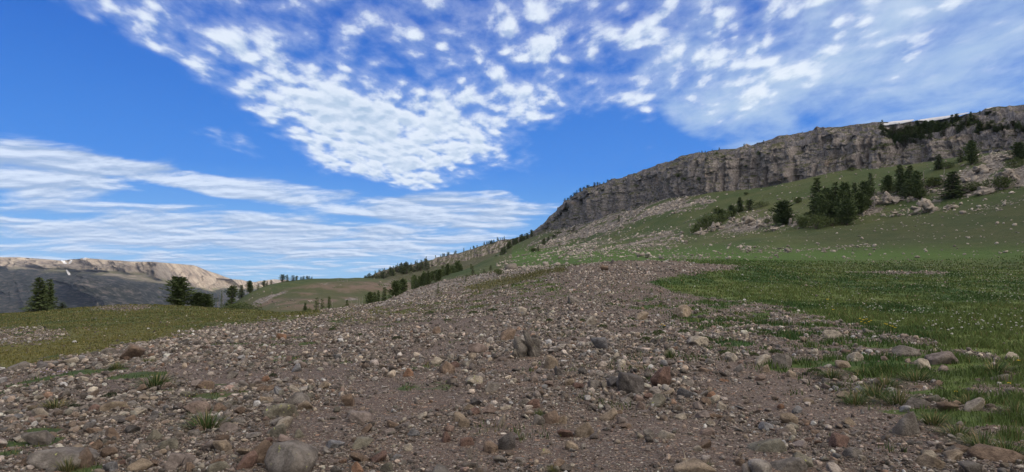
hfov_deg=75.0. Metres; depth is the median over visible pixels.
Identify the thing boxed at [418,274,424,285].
pine tree
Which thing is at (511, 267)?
boulder scree
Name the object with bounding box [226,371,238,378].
rock
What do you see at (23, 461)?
rock
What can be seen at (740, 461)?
rock
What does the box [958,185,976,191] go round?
shrub
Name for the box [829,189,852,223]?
pine tree
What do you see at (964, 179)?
rock outcrop
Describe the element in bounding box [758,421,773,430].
rock
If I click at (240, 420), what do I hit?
rock
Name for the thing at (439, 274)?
pine tree
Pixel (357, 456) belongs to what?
rock
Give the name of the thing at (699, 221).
shrub
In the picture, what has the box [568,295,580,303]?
rock
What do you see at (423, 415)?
rock
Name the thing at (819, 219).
shrub
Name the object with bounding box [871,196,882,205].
rock outcrop
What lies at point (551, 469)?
grass tuft
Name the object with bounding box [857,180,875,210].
pine tree
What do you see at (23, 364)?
rock
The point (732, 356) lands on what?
rock
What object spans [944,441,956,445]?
rock
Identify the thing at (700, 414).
rock
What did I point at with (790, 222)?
rock outcrop
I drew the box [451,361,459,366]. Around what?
rock
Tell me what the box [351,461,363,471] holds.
rock
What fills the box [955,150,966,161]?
fir tree
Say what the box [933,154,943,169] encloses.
fir tree
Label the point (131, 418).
rock
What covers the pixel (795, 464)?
boulder
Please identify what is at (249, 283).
pine tree
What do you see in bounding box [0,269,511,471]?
meadow grass
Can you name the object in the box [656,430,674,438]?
rock
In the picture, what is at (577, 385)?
rock
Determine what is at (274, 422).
rock
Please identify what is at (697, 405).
rock
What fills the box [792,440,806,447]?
rock
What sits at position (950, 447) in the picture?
rock
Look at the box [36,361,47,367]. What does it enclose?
rock
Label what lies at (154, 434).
rock
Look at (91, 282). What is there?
mountains
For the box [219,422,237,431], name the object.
rock
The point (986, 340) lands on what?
meadow grass
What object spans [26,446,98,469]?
boulder
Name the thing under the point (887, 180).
pine tree
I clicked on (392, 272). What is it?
spruce tree
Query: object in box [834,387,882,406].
grass tuft
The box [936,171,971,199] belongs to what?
spruce tree
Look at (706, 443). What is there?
rock
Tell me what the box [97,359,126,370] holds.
grass tuft
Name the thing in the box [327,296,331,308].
fir tree
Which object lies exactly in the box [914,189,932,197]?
shrub
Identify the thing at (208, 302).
pine tree
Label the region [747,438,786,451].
boulder
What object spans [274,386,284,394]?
rock
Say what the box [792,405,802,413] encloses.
rock
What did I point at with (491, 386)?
rock
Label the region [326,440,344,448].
rock
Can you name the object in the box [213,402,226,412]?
rock
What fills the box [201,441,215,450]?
rock
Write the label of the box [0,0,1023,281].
sky
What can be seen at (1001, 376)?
rock
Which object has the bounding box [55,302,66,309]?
spruce tree
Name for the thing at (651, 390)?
rock
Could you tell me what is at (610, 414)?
rock
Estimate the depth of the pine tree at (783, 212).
216.35 m
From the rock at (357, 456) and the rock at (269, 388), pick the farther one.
the rock at (269, 388)
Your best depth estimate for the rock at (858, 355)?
12.50 m
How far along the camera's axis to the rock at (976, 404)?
8.41 m
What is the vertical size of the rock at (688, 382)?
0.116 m
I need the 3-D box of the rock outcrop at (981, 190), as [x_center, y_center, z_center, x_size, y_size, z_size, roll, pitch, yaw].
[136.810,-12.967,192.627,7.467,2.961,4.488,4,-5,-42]
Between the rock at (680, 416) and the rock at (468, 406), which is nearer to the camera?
the rock at (680, 416)
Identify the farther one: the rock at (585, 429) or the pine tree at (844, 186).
the pine tree at (844, 186)
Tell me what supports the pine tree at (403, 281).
on the ground at (928, 228)
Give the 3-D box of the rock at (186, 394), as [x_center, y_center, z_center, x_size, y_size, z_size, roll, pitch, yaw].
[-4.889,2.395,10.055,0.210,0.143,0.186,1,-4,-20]
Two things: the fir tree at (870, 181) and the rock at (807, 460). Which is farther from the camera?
the fir tree at (870, 181)
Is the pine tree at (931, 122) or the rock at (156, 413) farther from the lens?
the pine tree at (931, 122)
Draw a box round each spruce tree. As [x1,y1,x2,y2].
[18,277,57,311]
[42,279,60,309]
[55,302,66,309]
[376,290,380,301]
[389,268,396,275]
[423,271,432,284]
[735,197,745,211]
[801,177,821,220]
[828,182,839,221]
[851,182,863,213]
[880,128,885,135]
[888,164,905,194]
[898,165,915,198]
[899,171,908,195]
[924,129,934,139]
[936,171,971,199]
[943,120,949,128]
[957,118,964,127]
[967,112,973,122]
[971,121,985,134]
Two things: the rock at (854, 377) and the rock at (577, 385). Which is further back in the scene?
the rock at (854, 377)
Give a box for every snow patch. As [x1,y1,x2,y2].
[882,119,913,124]
[918,112,968,120]
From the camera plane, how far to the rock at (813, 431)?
7.20 m
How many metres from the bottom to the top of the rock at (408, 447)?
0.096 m
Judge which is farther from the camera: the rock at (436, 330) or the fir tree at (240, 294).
the fir tree at (240, 294)
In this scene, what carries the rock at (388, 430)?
on the ground at (928, 228)
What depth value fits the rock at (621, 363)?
11.72 m
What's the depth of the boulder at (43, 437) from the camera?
6.97 m
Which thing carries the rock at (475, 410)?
on the ground at (928, 228)
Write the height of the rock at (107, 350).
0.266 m
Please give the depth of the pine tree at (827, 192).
202.51 m
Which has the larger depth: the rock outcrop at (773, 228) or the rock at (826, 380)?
the rock outcrop at (773, 228)
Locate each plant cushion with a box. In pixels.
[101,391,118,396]
[653,329,666,335]
[768,349,783,353]
[806,366,822,375]
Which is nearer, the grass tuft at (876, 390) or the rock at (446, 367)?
the grass tuft at (876, 390)
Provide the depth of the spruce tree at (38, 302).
117.07 m
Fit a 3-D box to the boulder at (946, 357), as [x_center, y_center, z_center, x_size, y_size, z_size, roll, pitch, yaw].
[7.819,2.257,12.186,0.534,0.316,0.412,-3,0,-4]
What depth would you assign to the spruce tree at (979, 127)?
274.02 m
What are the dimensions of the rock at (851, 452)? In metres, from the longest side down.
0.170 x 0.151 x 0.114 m
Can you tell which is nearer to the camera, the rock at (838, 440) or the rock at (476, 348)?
the rock at (838, 440)
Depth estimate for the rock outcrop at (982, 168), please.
218.30 m
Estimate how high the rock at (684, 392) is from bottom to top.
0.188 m
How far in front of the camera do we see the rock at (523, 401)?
8.57 m
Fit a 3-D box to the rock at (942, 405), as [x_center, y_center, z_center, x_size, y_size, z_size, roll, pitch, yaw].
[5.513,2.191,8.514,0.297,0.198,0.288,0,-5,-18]
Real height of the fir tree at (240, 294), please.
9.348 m
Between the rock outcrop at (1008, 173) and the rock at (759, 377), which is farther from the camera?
the rock outcrop at (1008, 173)
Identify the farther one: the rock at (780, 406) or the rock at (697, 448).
the rock at (780, 406)
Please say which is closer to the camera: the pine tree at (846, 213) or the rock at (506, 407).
the rock at (506, 407)
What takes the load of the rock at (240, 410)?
on the ground at (928, 228)
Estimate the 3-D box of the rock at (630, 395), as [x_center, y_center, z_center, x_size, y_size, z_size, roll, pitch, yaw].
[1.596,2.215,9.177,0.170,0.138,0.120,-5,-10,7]
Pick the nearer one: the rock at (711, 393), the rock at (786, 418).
the rock at (786, 418)
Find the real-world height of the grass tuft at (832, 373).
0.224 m
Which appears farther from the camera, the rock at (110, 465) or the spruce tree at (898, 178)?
the spruce tree at (898, 178)
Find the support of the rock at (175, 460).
on the ground at (928, 228)
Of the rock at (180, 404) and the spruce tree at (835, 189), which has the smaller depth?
the rock at (180, 404)
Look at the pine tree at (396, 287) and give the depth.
131.08 m
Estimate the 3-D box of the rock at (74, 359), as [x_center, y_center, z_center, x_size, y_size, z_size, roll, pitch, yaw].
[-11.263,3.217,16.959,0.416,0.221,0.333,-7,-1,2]
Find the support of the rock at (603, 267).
on the ground at (928, 228)
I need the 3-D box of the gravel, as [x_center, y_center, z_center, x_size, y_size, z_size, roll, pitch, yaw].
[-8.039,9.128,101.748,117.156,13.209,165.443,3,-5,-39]
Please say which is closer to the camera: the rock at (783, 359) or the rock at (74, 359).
the rock at (783, 359)
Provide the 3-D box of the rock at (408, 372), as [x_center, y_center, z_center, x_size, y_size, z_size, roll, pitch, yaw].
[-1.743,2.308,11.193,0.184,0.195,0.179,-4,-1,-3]
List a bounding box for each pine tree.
[157,276,201,304]
[187,292,211,306]
[194,294,218,307]
[222,285,242,307]
[244,280,253,292]
[278,274,287,281]
[364,292,375,303]
[386,280,402,297]
[399,278,408,293]
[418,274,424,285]
[435,269,443,279]
[444,263,449,275]
[454,260,462,271]
[715,209,727,221]
[727,205,738,216]
[745,199,756,209]
[768,200,797,224]
[810,194,833,222]
[816,186,833,218]
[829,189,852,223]
[832,199,862,224]
[838,181,858,212]
[854,192,869,213]
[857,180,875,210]
[879,175,895,192]
[897,132,906,141]
[905,170,928,198]
[915,133,925,139]
[920,120,928,128]
[927,120,935,126]
[953,125,964,132]
[960,140,981,164]
[1005,142,1023,159]
[1014,122,1022,128]
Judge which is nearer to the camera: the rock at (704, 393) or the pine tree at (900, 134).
the rock at (704, 393)
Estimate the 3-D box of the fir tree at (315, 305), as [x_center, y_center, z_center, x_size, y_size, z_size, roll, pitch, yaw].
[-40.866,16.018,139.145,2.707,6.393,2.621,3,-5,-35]
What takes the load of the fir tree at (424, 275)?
on the ground at (928, 228)
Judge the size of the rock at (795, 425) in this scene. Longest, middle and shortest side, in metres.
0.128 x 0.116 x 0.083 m
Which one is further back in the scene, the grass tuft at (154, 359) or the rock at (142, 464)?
the grass tuft at (154, 359)
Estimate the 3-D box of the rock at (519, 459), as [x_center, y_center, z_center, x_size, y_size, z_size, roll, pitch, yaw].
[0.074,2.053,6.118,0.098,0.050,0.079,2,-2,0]
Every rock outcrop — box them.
[694,227,707,234]
[710,222,722,231]
[727,217,738,222]
[742,216,756,223]
[764,226,778,230]
[788,218,796,225]
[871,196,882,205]
[882,191,903,203]
[910,198,937,212]
[944,204,958,209]
[956,176,970,182]
[972,164,991,173]
[975,186,994,194]
[994,168,1019,182]
[999,154,1013,158]
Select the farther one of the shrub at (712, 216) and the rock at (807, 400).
the shrub at (712, 216)
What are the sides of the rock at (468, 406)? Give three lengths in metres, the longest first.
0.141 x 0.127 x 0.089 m
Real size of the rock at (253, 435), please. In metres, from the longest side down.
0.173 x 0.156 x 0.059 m
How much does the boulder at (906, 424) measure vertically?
0.356 m
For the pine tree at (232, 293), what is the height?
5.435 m
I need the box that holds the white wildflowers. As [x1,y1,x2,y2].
[735,261,1023,292]
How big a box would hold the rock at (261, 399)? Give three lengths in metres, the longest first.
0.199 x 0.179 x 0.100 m
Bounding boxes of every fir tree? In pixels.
[237,285,244,298]
[313,297,320,309]
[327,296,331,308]
[381,287,387,300]
[412,278,417,288]
[422,273,426,285]
[867,173,876,197]
[890,125,897,134]
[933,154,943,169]
[940,126,944,136]
[953,113,960,122]
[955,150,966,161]
[962,116,968,125]
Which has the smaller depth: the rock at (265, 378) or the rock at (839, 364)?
the rock at (265, 378)
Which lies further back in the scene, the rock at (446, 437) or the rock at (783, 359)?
the rock at (783, 359)
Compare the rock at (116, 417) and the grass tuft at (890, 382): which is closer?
the rock at (116, 417)
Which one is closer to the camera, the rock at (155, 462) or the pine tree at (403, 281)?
the rock at (155, 462)
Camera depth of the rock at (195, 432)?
7.36 m
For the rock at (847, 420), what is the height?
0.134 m
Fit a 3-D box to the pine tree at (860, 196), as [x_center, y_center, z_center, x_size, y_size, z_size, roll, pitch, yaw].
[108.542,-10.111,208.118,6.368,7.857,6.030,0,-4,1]
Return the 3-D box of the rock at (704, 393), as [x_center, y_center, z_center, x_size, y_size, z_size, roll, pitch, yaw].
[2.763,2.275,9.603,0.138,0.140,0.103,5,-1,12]
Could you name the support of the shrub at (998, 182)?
on the ground at (928, 228)
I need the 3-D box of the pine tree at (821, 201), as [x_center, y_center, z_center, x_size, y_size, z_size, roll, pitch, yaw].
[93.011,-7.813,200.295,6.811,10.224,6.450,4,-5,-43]
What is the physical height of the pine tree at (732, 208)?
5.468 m
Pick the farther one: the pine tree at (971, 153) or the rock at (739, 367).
the pine tree at (971, 153)
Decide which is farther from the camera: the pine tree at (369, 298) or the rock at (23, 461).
the pine tree at (369, 298)
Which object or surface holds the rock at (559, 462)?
on the ground at (928, 228)
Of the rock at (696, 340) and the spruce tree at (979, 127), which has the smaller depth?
the rock at (696, 340)
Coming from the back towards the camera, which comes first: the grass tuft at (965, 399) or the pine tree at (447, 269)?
the pine tree at (447, 269)
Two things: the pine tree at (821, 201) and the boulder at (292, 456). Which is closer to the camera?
the boulder at (292, 456)
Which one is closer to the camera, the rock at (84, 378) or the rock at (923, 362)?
the rock at (923, 362)
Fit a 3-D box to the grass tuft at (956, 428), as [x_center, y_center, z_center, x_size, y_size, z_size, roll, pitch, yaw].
[4.741,2.033,7.059,0.825,0.193,0.662,1,-4,-19]
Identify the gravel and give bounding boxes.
[0,258,1023,471]
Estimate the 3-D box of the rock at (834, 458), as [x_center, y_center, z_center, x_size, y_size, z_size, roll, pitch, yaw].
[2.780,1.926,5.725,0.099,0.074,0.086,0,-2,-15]
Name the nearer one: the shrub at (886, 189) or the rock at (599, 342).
the rock at (599, 342)
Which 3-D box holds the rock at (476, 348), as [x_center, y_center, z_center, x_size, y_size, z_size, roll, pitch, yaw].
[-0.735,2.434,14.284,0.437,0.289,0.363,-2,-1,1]
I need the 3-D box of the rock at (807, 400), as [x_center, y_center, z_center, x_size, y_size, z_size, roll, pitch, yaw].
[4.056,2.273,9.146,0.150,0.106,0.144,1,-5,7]
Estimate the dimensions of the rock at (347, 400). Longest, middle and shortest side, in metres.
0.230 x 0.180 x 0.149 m
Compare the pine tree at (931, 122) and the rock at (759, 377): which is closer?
the rock at (759, 377)
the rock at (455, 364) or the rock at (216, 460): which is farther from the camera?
the rock at (455, 364)
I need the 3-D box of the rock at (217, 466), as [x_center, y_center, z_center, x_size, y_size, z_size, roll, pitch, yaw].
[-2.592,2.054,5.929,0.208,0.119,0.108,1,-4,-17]
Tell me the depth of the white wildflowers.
54.50 m
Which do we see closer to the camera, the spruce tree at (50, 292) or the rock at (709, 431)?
the rock at (709, 431)
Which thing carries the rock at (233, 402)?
on the ground at (928, 228)
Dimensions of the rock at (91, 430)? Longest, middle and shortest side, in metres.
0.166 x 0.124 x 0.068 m
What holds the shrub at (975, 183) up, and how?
on the ground at (928, 228)
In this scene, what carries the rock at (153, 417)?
on the ground at (928, 228)
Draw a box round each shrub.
[226,301,262,308]
[494,269,503,273]
[690,228,699,232]
[693,223,707,229]
[695,216,718,227]
[702,212,726,225]
[724,211,732,218]
[755,201,769,206]
[791,197,801,202]
[795,216,810,227]
[805,212,826,228]
[823,217,838,225]
[874,143,893,147]
[880,184,894,192]
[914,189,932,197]
[926,176,944,185]
[940,161,954,167]
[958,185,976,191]
[964,180,989,187]
[982,176,1016,188]
[1003,157,1023,167]
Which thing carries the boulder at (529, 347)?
on the ground at (928, 228)
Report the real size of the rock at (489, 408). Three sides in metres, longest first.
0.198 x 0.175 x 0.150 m
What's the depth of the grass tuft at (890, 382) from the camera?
10.35 m
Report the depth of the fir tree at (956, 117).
294.69 m
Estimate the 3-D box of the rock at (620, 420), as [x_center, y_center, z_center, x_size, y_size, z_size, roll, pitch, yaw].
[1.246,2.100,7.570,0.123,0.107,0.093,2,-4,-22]
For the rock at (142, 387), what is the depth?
10.93 m
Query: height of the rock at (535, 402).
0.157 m
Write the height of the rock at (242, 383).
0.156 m
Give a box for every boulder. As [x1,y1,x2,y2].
[21,430,54,444]
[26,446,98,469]
[98,401,129,410]
[119,344,145,358]
[183,400,210,413]
[252,439,272,463]
[264,403,298,418]
[264,440,318,471]
[285,392,309,404]
[512,329,539,357]
[616,372,643,393]
[673,457,716,471]
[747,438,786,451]
[770,457,806,471]
[889,411,919,435]
[891,345,921,356]
[914,453,945,468]
[924,351,957,364]
[967,444,1023,463]
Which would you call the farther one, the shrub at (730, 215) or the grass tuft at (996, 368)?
the shrub at (730, 215)
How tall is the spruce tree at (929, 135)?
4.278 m
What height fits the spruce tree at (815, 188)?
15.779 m
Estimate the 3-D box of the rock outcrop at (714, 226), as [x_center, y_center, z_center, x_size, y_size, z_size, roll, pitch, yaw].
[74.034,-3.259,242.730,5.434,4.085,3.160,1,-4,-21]
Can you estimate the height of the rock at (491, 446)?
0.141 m
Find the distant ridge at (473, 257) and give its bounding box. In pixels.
[371,237,518,279]
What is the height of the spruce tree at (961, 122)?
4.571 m
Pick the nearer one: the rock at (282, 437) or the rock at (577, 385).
the rock at (282, 437)
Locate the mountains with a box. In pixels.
[0,257,285,312]
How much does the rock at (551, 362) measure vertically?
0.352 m
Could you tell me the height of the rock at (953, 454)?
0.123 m
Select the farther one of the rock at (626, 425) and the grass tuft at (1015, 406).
the grass tuft at (1015, 406)
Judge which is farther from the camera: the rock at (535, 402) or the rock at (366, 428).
the rock at (535, 402)
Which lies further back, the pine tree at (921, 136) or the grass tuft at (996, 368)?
the pine tree at (921, 136)
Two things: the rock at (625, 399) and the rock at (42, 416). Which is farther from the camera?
the rock at (625, 399)
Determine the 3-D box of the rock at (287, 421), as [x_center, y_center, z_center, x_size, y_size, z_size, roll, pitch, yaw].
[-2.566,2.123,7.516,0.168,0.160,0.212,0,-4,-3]
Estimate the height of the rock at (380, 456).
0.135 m
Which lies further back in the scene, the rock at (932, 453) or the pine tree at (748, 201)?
the pine tree at (748, 201)
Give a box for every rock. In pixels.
[0,407,8,411]
[4,409,19,413]
[7,361,29,370]
[13,436,25,441]
[14,413,23,418]
[20,455,27,465]
[28,416,37,421]
[31,408,48,415]
[33,415,47,417]
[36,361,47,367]
[51,386,62,392]
[60,357,79,363]
[61,388,71,396]
[78,376,88,381]
[78,447,94,467]
[81,422,95,429]
[86,428,102,432]
[88,402,101,406]
[88,404,99,410]
[91,439,103,449]
[100,348,115,354]
[100,447,117,456]
[103,461,117,470]
[104,440,114,444]
[105,427,120,439]
[111,415,125,421]
[125,414,137,421]
[125,424,140,432]
[127,458,153,471]
[129,407,146,414]
[136,384,146,390]
[136,443,148,449]
[141,405,154,410]
[145,429,161,440]
[147,415,158,419]
[150,459,158,465]
[151,411,161,415]
[157,437,178,448]
[158,449,166,453]
[161,382,171,387]
[164,452,185,470]
[165,413,176,416]
[176,402,182,407]
[180,391,194,396]
[181,454,195,464]
[185,462,194,471]
[188,429,200,436]
[191,379,201,386]
[192,412,204,419]
[195,380,214,388]
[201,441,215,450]
[207,461,229,471]
[210,458,224,463]
[212,440,231,450]
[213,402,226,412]
[215,434,228,439]
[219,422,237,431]
[223,400,237,404]
[224,403,232,408]
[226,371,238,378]
[233,406,245,413]
[236,417,246,423]
[236,447,251,454]
[236,450,257,469]
[238,380,248,386]
[245,432,261,438]
[252,378,260,384]
[256,385,266,390]
[258,396,272,401]
[262,376,269,381]
[265,385,274,391]
[267,423,286,436]
[271,417,281,425]
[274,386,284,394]
[276,333,286,338]
[276,416,292,427]
[277,434,293,441]
[289,385,299,391]
[291,363,300,371]
[294,429,304,437]
[297,400,312,409]
[318,381,329,388]
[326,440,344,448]
[333,452,346,455]
[340,394,354,405]
[347,410,371,421]
[349,452,367,461]
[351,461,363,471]
[352,436,373,449]
[361,423,371,432]
[370,450,386,462]
[380,461,392,471]
[385,428,397,435]
[387,420,398,427]
[403,368,413,376]
[403,443,412,450]
[407,428,419,435]
[416,412,426,418]
[430,356,442,364]
[432,326,440,333]
[439,361,454,373]
[442,431,450,442]
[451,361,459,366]
[452,412,464,420]
[457,415,469,426]
[460,437,473,445]
[463,404,473,409]
[463,462,477,467]
[466,375,482,384]
[467,343,487,352]
[470,398,481,404]
[470,407,479,414]
[481,403,497,412]
[483,441,497,452]
[485,381,500,391]
[493,455,505,461]
[497,413,504,426]
[498,433,515,449]
[500,328,515,340]
[500,405,509,409]
[515,457,524,462]
[516,306,526,311]
[518,399,528,404]
[526,398,539,407]
[533,414,544,424]
[540,448,550,453]
[543,355,557,368]
[543,410,558,423]
[544,381,553,385]
[553,458,564,467]
[554,366,562,374]
[557,429,572,436]
[559,416,566,423]
[564,379,574,385]
[565,440,578,449]
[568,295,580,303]
[572,382,583,388]
[574,422,593,436]
[586,316,597,324]
[587,380,599,388]
[591,337,607,348]
[599,407,617,420]
[600,265,608,270]
[607,376,616,386]
[617,359,625,368]
[617,416,626,423]
[619,423,631,427]
[620,397,632,401]
[625,392,633,398]
[634,394,643,401]
[635,311,648,319]
[636,261,643,265]
[636,401,644,408]
[636,432,643,437]
[638,410,650,413]
[643,429,653,437]
[644,393,652,398]
[648,393,665,407]
[649,387,660,392]
[650,366,670,385]
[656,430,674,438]
[666,388,674,393]
[672,304,691,317]
[675,413,686,419]
[677,388,694,397]
[681,380,692,385]
[688,336,708,345]
[693,401,703,409]
[693,445,702,450]
[695,411,709,418]
[698,439,710,447]
[699,367,711,372]
[699,390,708,395]
[700,397,711,404]
[700,427,714,435]
[704,420,715,424]
[707,391,715,396]
[710,413,722,417]
[711,394,720,400]
[716,401,726,409]
[726,352,736,360]
[734,363,743,371]
[735,458,744,465]
[755,374,765,380]
[756,354,770,364]
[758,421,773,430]
[760,364,769,372]
[772,353,791,368]
[775,428,788,435]
[777,404,784,408]
[779,413,797,423]
[783,424,796,434]
[786,370,795,376]
[788,422,798,429]
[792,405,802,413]
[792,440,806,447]
[792,451,813,466]
[801,425,811,430]
[802,398,813,403]
[810,429,819,433]
[821,378,829,382]
[822,330,841,338]
[829,432,849,446]
[830,456,840,461]
[835,360,850,368]
[835,430,848,433]
[836,391,849,398]
[842,417,856,424]
[842,447,861,457]
[846,352,863,361]
[848,375,857,380]
[853,385,864,391]
[858,454,866,460]
[905,397,930,408]
[916,358,930,367]
[920,450,936,456]
[929,394,940,401]
[929,449,943,452]
[932,380,942,385]
[936,401,958,410]
[943,449,963,459]
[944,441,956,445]
[944,445,955,450]
[954,444,969,452]
[964,397,984,411]
[990,374,1011,380]
[1005,352,1020,360]
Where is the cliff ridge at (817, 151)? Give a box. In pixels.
[512,105,1023,245]
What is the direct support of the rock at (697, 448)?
on the ground at (928, 228)
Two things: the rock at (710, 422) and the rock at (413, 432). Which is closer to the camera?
the rock at (413, 432)
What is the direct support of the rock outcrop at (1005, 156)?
on the ground at (928, 228)
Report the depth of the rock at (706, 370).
11.99 m
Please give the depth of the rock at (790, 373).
11.44 m
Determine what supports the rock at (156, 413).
on the ground at (928, 228)
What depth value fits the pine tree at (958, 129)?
282.22 m
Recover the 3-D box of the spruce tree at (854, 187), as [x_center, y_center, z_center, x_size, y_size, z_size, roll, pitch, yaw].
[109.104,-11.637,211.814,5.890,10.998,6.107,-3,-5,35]
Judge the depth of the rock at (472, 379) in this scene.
10.10 m
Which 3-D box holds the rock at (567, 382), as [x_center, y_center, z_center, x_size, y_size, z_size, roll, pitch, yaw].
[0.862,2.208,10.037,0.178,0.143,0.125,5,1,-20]
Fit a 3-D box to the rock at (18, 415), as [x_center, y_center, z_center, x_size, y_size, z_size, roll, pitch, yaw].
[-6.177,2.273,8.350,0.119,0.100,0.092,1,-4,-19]
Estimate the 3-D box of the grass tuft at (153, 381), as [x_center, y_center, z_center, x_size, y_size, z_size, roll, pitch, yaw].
[-5.946,2.414,11.340,1.364,0.348,1.282,-1,-4,10]
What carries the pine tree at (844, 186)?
on the ground at (928, 228)
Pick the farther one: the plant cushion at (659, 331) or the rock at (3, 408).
the plant cushion at (659, 331)
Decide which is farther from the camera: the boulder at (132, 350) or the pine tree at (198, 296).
the pine tree at (198, 296)
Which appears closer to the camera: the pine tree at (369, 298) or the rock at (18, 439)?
the rock at (18, 439)
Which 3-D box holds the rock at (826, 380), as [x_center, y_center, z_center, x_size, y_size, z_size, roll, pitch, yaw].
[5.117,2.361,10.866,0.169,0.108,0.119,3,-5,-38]
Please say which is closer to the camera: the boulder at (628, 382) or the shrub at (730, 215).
the boulder at (628, 382)
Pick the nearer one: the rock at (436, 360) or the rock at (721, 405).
the rock at (721, 405)
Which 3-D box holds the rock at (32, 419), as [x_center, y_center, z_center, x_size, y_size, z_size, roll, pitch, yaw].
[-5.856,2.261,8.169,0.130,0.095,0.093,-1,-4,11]
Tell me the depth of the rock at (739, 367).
12.04 m
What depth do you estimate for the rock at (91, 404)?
9.29 m
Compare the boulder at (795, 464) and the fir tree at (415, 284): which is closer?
the boulder at (795, 464)
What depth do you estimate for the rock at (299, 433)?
7.11 m
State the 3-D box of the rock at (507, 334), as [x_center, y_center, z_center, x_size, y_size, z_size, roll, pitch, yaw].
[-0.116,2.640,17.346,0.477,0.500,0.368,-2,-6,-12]
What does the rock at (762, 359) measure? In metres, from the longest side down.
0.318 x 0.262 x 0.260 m
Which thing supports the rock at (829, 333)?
on the ground at (928, 228)
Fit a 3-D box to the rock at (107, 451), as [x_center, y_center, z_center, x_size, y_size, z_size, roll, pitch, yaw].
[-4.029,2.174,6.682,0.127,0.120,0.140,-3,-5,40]
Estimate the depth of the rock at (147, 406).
8.86 m
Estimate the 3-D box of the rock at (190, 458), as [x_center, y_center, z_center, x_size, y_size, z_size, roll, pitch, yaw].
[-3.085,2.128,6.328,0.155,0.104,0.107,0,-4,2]
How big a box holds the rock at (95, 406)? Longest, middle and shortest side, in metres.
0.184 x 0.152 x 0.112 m
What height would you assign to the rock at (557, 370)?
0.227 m
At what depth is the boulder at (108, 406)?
8.97 m
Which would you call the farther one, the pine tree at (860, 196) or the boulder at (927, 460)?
the pine tree at (860, 196)
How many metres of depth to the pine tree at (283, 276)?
450.85 m
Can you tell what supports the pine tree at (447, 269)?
on the ground at (928, 228)
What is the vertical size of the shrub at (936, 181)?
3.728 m
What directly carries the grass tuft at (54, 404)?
on the ground at (928, 228)
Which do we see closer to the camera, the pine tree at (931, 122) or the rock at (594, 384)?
the rock at (594, 384)
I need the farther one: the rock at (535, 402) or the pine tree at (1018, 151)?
the pine tree at (1018, 151)
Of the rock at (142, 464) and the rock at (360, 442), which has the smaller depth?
the rock at (142, 464)
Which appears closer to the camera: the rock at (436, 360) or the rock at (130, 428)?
the rock at (130, 428)
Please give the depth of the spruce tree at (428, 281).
167.20 m
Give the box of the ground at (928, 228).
[0,150,1023,471]
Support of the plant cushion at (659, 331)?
on the ground at (928, 228)
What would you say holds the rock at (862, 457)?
on the ground at (928, 228)
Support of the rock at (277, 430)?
on the ground at (928, 228)
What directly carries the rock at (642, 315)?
on the ground at (928, 228)
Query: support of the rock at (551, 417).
on the ground at (928, 228)
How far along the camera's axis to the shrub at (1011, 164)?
210.24 m
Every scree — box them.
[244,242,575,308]
[499,150,1023,271]
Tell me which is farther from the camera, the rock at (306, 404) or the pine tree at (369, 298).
the pine tree at (369, 298)
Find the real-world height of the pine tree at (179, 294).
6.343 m
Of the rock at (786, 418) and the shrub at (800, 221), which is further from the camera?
the shrub at (800, 221)
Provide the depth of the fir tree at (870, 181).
232.39 m
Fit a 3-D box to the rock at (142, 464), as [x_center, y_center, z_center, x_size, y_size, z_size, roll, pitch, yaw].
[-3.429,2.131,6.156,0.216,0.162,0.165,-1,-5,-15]
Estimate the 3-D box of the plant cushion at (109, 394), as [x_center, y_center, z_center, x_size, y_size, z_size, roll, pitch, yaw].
[-6.054,2.403,10.099,0.310,0.108,0.284,-2,-4,23]
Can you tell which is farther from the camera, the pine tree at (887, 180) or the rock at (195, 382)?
the pine tree at (887, 180)
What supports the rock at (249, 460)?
on the ground at (928, 228)
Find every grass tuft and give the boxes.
[25,397,82,409]
[50,457,81,471]
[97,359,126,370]
[122,370,192,389]
[124,358,159,364]
[162,408,242,431]
[533,406,545,415]
[543,464,559,471]
[662,347,674,357]
[807,365,850,379]
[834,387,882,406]
[836,379,913,399]
[838,365,879,375]
[857,374,911,388]
[868,385,927,405]
[879,367,962,382]
[894,407,971,427]
[926,420,988,439]
[943,429,1015,446]
[945,391,990,404]
[963,358,1021,374]
[966,431,1023,454]
[986,398,1023,414]
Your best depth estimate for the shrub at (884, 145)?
300.70 m
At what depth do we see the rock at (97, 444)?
6.90 m
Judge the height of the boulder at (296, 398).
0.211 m
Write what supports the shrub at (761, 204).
on the ground at (928, 228)
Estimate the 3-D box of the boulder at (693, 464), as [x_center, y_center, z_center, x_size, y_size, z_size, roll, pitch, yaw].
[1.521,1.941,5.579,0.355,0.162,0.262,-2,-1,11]
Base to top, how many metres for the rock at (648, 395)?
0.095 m
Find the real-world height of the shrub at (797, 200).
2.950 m
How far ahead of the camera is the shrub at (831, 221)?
192.55 m
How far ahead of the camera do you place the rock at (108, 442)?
7.06 m
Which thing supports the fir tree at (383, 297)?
on the ground at (928, 228)
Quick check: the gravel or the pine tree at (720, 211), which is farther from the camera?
the pine tree at (720, 211)
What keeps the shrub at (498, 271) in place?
on the ground at (928, 228)
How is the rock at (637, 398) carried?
on the ground at (928, 228)
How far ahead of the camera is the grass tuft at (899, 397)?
9.11 m
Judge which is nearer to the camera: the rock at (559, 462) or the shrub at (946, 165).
the rock at (559, 462)
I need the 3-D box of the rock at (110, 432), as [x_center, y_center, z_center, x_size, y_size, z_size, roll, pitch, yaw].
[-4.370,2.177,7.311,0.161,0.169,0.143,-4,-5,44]
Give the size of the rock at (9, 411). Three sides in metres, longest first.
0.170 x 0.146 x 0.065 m
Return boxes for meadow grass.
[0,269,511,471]
[511,255,1023,471]
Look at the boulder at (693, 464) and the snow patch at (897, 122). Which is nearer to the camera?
the boulder at (693, 464)
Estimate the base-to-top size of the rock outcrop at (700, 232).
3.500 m

